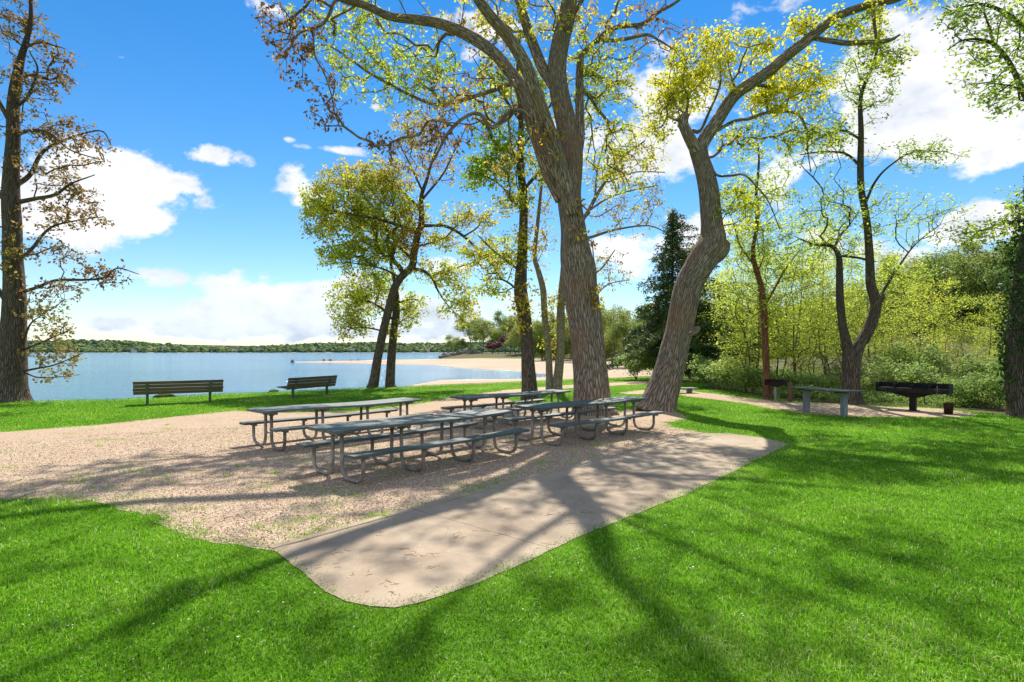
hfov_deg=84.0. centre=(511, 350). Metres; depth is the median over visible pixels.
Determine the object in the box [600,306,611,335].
broadleaf tree
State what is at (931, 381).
shrub
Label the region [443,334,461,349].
tree
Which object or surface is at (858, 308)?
sapling
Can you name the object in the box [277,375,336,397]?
park bench
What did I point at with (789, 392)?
timber post
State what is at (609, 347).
woodland
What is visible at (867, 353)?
bare shrub
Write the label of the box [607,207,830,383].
conifer tree
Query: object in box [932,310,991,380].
sapling
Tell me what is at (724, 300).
sapling
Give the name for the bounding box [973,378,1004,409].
shrub
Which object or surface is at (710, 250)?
leaning tree
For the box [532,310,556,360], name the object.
broadleaf tree
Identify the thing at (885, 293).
sapling
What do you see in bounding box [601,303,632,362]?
broadleaf tree
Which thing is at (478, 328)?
tree
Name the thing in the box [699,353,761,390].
shrub
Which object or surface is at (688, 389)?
table
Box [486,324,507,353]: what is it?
tree
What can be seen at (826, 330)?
thicket
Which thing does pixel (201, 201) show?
sky
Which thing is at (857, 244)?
sapling
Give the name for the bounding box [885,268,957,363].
sapling
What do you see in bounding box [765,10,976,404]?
forked tree
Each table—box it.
[239,397,433,450]
[296,408,529,483]
[441,389,573,428]
[502,396,663,445]
[681,387,698,392]
[787,386,865,416]
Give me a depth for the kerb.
7.16 m
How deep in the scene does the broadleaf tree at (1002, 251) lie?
75.04 m
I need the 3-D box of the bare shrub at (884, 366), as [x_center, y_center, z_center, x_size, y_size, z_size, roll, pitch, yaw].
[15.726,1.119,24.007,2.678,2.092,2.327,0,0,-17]
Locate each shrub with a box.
[485,341,500,353]
[608,341,656,379]
[685,353,735,387]
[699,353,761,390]
[728,363,775,393]
[759,369,802,395]
[781,368,826,396]
[782,349,840,392]
[794,372,840,396]
[796,341,869,381]
[823,359,877,383]
[831,342,896,364]
[860,354,915,392]
[860,366,895,398]
[862,353,945,397]
[866,340,964,380]
[911,348,987,380]
[911,366,962,383]
[929,371,983,398]
[937,347,1003,384]
[942,342,997,373]
[944,370,1003,407]
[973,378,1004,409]
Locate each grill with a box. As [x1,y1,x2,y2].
[765,379,785,400]
[875,381,952,410]
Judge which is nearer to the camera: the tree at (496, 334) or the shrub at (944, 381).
the shrub at (944, 381)
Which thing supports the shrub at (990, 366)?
on the ground at (500, 361)
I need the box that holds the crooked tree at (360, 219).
[295,98,507,388]
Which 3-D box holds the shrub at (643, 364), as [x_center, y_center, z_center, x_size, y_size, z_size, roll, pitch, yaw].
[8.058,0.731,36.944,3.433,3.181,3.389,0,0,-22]
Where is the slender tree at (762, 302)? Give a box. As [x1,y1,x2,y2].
[720,135,827,399]
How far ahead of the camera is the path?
30.96 m
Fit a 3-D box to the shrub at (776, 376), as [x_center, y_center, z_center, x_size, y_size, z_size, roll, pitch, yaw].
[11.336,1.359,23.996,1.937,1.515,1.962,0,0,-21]
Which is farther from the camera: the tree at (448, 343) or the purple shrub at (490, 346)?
the tree at (448, 343)
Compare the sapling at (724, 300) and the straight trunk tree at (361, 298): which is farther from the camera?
the sapling at (724, 300)
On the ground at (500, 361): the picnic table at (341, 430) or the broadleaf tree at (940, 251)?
the broadleaf tree at (940, 251)
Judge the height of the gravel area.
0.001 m
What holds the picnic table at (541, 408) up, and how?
on the gravel area
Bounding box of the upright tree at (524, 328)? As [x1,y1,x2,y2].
[447,29,570,399]
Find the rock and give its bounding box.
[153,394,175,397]
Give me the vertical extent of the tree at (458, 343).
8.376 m
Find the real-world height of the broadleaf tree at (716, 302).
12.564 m
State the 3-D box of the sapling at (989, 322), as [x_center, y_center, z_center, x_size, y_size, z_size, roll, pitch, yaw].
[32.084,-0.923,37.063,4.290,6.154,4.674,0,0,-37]
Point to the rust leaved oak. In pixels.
(14, 354)
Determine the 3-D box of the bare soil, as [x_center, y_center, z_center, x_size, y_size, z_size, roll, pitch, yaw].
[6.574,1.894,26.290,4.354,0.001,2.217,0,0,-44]
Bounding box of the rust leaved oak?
[0,0,137,403]
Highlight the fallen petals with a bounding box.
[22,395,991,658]
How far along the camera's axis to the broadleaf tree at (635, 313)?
117.77 m
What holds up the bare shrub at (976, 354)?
on the ground at (500, 361)
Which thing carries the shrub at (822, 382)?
on the ground at (500, 361)
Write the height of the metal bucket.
0.325 m
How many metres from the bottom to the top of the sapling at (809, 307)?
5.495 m
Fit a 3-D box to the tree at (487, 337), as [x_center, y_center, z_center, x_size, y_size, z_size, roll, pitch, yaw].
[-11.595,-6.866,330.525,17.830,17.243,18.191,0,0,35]
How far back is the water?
102.03 m
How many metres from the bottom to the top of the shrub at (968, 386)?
1.558 m
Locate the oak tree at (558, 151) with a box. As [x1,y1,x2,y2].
[251,0,699,415]
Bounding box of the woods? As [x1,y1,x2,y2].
[27,339,520,352]
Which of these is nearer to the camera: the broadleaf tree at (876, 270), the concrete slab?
the concrete slab
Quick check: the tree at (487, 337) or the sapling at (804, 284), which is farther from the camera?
the tree at (487, 337)
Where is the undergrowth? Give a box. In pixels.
[700,351,1005,407]
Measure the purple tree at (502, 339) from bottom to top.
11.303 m
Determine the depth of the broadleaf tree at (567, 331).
148.68 m
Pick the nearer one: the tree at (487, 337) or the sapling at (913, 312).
the sapling at (913, 312)
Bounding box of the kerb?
[268,432,702,548]
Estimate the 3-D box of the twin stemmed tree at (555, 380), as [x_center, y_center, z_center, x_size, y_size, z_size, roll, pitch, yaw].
[4.418,-4.426,26.941,7.648,12.992,3.871,0,0,-19]
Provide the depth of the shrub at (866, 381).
22.06 m
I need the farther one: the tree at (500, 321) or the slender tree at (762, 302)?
the tree at (500, 321)
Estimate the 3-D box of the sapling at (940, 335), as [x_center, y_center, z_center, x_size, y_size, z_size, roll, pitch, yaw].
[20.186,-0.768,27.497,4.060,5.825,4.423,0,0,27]
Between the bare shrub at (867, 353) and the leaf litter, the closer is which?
the leaf litter
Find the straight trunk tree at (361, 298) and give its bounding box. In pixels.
[321,254,433,386]
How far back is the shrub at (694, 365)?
28.96 m
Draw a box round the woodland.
[504,267,1008,360]
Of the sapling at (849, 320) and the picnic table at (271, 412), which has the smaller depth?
the picnic table at (271, 412)
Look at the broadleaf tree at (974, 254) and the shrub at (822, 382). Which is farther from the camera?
the broadleaf tree at (974, 254)
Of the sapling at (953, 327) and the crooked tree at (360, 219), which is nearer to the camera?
the crooked tree at (360, 219)
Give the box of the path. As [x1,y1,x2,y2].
[483,378,699,393]
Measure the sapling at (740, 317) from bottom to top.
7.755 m
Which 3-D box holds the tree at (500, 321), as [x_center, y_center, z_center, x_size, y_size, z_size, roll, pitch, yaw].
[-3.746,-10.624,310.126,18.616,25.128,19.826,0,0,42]
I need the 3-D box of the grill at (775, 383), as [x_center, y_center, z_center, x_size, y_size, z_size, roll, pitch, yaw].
[10.013,1.505,21.622,0.662,0.850,0.410,0,0,42]
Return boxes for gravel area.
[0,398,697,549]
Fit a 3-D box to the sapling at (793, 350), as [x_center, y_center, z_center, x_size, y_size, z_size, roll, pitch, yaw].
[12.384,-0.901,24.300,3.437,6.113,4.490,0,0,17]
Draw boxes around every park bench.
[133,379,223,404]
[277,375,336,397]
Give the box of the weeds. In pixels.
[0,405,653,549]
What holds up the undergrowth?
on the ground at (500, 361)
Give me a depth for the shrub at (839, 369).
25.73 m
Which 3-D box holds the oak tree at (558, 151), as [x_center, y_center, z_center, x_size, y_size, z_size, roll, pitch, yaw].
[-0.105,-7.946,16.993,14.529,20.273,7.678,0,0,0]
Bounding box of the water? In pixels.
[28,353,545,402]
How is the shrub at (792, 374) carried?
on the ground at (500, 361)
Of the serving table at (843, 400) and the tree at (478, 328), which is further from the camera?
the tree at (478, 328)
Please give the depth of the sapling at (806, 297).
41.09 m
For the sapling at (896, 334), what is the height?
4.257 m
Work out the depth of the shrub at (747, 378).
24.72 m
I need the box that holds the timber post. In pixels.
[788,382,791,401]
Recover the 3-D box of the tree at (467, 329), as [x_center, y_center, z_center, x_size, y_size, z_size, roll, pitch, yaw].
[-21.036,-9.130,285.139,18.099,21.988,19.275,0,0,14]
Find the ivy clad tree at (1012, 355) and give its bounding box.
[925,0,1023,416]
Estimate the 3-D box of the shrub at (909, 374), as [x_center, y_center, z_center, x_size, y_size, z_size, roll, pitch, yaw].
[15.137,1.141,22.006,2.811,2.138,2.816,0,0,38]
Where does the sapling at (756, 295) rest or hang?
on the ground at (500, 361)
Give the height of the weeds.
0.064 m
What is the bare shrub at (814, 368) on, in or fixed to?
on the ground at (500, 361)
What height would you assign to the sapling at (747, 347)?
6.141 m
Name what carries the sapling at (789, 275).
on the ground at (500, 361)
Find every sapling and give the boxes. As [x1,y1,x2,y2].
[689,179,822,390]
[697,271,744,356]
[698,255,789,364]
[705,265,783,392]
[716,246,798,364]
[718,246,850,374]
[735,198,857,370]
[760,264,849,391]
[772,250,835,373]
[773,211,899,378]
[776,283,869,375]
[791,254,867,373]
[800,245,910,364]
[828,277,906,365]
[844,264,915,365]
[866,305,925,375]
[869,251,960,359]
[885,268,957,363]
[889,275,986,370]
[920,294,983,373]
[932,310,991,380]
[953,296,1007,368]
[962,291,1008,362]
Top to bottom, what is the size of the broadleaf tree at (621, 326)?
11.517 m
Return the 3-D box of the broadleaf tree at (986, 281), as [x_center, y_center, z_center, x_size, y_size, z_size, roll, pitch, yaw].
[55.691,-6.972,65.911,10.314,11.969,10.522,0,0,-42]
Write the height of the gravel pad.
0.001 m
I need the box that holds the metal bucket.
[943,403,953,413]
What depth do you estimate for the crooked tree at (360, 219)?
29.13 m
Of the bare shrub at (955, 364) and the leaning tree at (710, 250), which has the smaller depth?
the leaning tree at (710, 250)
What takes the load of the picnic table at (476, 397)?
on the gravel area
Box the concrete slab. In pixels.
[273,433,787,606]
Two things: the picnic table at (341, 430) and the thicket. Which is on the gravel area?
the picnic table at (341, 430)
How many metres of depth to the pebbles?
8.74 m
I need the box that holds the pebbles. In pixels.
[0,418,704,549]
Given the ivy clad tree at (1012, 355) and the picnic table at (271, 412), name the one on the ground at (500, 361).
the ivy clad tree at (1012, 355)
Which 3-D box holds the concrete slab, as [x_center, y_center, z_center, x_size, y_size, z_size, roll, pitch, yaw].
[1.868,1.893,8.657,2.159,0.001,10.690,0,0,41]
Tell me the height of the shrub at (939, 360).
2.845 m
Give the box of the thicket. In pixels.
[688,263,1004,374]
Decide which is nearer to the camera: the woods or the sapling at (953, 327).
the sapling at (953, 327)
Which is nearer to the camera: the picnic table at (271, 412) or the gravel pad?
the picnic table at (271, 412)
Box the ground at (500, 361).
[0,325,1023,681]
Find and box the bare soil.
[620,390,684,393]
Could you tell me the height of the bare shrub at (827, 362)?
2.838 m
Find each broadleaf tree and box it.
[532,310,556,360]
[550,314,569,339]
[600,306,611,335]
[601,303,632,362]
[604,311,645,366]
[628,302,655,339]
[700,283,745,336]
[875,250,922,321]
[891,246,965,326]
[911,237,1009,332]
[940,235,1017,338]
[989,233,1019,275]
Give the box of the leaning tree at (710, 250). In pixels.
[635,0,947,411]
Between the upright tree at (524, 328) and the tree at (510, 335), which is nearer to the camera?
the upright tree at (524, 328)
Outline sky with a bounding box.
[0,0,1023,345]
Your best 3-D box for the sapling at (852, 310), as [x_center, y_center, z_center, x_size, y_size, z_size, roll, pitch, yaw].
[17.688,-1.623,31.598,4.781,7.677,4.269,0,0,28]
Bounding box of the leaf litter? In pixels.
[319,456,720,600]
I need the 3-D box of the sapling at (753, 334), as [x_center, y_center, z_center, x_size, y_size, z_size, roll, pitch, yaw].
[11.514,-2.848,27.346,6.146,10.303,6.785,0,0,-6]
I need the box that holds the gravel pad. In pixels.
[680,391,977,416]
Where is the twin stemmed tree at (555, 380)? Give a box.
[526,132,671,389]
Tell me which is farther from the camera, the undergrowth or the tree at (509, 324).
the tree at (509, 324)
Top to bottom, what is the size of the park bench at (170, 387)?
0.849 m
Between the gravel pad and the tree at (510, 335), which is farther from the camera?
the tree at (510, 335)
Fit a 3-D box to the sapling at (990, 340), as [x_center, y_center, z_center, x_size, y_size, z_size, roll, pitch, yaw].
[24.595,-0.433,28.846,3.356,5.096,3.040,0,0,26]
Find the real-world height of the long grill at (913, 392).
0.900 m
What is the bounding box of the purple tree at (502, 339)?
[498,330,512,353]

